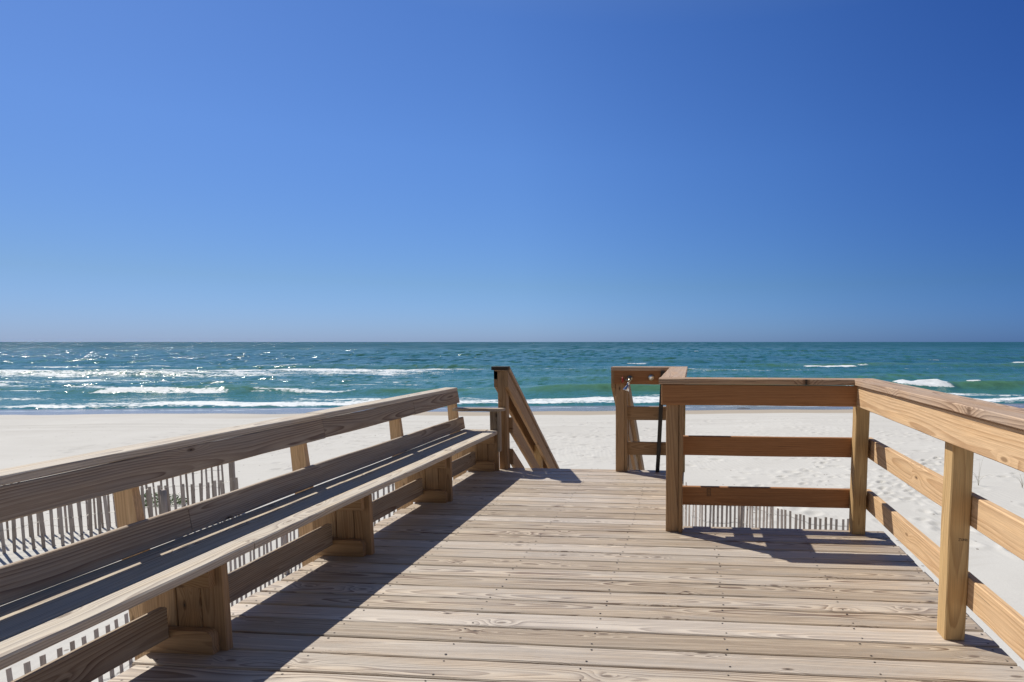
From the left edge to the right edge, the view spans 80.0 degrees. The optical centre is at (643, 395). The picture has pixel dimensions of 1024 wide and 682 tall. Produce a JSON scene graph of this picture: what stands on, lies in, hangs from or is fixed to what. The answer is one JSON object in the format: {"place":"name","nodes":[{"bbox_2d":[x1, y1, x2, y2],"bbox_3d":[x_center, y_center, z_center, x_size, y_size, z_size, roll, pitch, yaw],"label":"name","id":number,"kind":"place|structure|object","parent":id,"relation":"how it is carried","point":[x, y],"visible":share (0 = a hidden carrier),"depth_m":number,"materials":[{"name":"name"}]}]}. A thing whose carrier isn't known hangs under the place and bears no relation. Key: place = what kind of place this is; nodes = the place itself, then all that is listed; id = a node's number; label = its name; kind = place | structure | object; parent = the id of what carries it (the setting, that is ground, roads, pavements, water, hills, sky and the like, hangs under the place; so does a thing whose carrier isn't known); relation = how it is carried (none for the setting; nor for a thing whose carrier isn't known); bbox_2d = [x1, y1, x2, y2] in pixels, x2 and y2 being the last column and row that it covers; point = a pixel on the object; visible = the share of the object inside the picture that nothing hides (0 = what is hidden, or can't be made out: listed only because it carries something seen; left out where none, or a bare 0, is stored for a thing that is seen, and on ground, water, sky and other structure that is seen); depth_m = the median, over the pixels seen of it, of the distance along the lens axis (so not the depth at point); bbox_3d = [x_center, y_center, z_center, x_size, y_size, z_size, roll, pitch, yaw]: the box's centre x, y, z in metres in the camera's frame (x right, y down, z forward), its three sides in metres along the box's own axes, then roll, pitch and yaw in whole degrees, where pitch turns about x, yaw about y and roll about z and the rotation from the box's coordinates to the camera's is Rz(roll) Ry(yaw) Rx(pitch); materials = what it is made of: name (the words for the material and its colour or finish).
{"place":"outdoors","nodes":[
{"label":"outdoors","id":0,"kind":"place"},
{"bbox_2d":[0,342,1023,409],"bbox_3d":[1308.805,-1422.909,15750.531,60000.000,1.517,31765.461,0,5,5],"label":"sea","id":1,"kind":"structure","parent":0,"point":[90,375],"depth_m":102.46,"materials":[{"name":"liquid"}]},
{"bbox_2d":[0,403,1023,681],"bbox_3d":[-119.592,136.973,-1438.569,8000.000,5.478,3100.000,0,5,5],"label":"sand beach","id":2,"kind":"structure","parent":0,"point":[578,437],"depth_m":20.91,"materials":[{"name":"white sand"}]},
{"bbox_2d":[0,461,235,539],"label":"sand fence","id":3,"kind":"object","parent":2,"relation":"on","point":[231,472],"visible":0.27,"depth_m":12.97,"materials":[{"name":"wood"}]},
{"bbox_2d":[0,477,239,553],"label":"sand fence","id":4,"kind":"object","parent":2,"relation":"on","point":[163,503],"visible":0.52,"depth_m":11.70,"materials":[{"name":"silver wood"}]},
{"bbox_2d":[144,492,186,506],"bbox_3d":[-11.626,2.468,14.184,1.540,0.321,0.743,0,5,5],"label":"beach shrub","id":5,"kind":"object","parent":2,"relation":"on","point":[177,499],"visible":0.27,"depth_m":14.12,"materials":[{"name":"green plant"}]},
{"bbox_2d":[6,471,466,681],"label":"sand fence","id":6,"kind":"object","parent":2,"relation":"on","point":[27,665],"visible":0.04,"depth_m":6.62,"materials":[{"name":"grey wood"}]},
{"bbox_2d":[491,366,559,468],"bbox_3d":[-1.264,1.679,8.415,0.182,4.366,4.455,0,5,5],"label":"stair railing","id":7,"kind":"object","parent":2,"relation":"on","point":[520,426],"visible":0.3,"depth_m":6.43,"materials":[{"name":"brown wood"}]},
{"bbox_2d":[107,467,1023,681],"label":"wooden deck","id":8,"kind":"structure","parent":2,"relation":"on","point":[546,575],"depth_m":2.97,"materials":[{"name":"brown wood"}]},
{"bbox_2d":[0,387,505,681],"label":"slatted bench","id":9,"kind":"object","parent":8,"relation":"on","point":[179,595],"visible":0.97,"depth_m":2.64,"materials":[{"name":"brown wood"}]},
{"bbox_2d":[655,371,664,471],"bbox_3d":[0.158,0.536,5.993,0.048,1.582,0.205,-3,6,-30],"label":"support pole","id":10,"kind":"object","parent":8,"relation":"attached to","point":[660,417],"visible":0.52,"depth_m":5.95,"materials":[{"name":"black plastic"}]},
{"bbox_2d":[611,366,1023,660],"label":"deck railing","id":11,"kind":"object","parent":8,"relation":"on","point":[965,429],"visible":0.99,"depth_m":3.72,"materials":[{"name":"beige wood"}]},
{"bbox_2d":[622,376,632,391],"bbox_3d":[-0.159,-0.118,5.852,0.102,0.155,0.120,0,5,5],"label":"shower head","id":12,"kind":"object","parent":11,"relation":"attached to","point":[628,379],"visible":1,"depth_m":5.83},
{"bbox_2d":[648,374,653,380],"bbox_3d":[0.079,-0.180,5.874,0.062,0.062,0.026,0,5,5],"label":"push button","id":13,"kind":"object","parent":11,"relation":"attached to","point":[650,377],"visible":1,"depth_m":5.87,"materials":[{"name":"silver metal"}]},
{"bbox_2d":[611,371,644,469],"bbox_3d":[-0.058,1.687,8.319,0.175,4.367,4.450,0,5,5],"label":"stair railing","id":14,"kind":"object","parent":2,"relation":"on","point":[635,462],"visible":0.14,"depth_m":6.64,"materials":[{"name":"brown wood"}]},
{"bbox_2d":[683,482,848,529],"bbox_3d":[1.737,2.505,11.495,4.856,1.521,0.436,5,7,44],"label":"sand fence","id":15,"kind":"object","parent":2,"relation":"on","point":[741,514],"visible":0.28,"depth_m":11.16,"materials":[{"name":"wood"}]},
{"bbox_2d":[0,0,1023,341],"label":"sky","id":16,"kind":"structure","parent":0,"point":[171,170],"materials":[{"name":"blue"}]}
]}

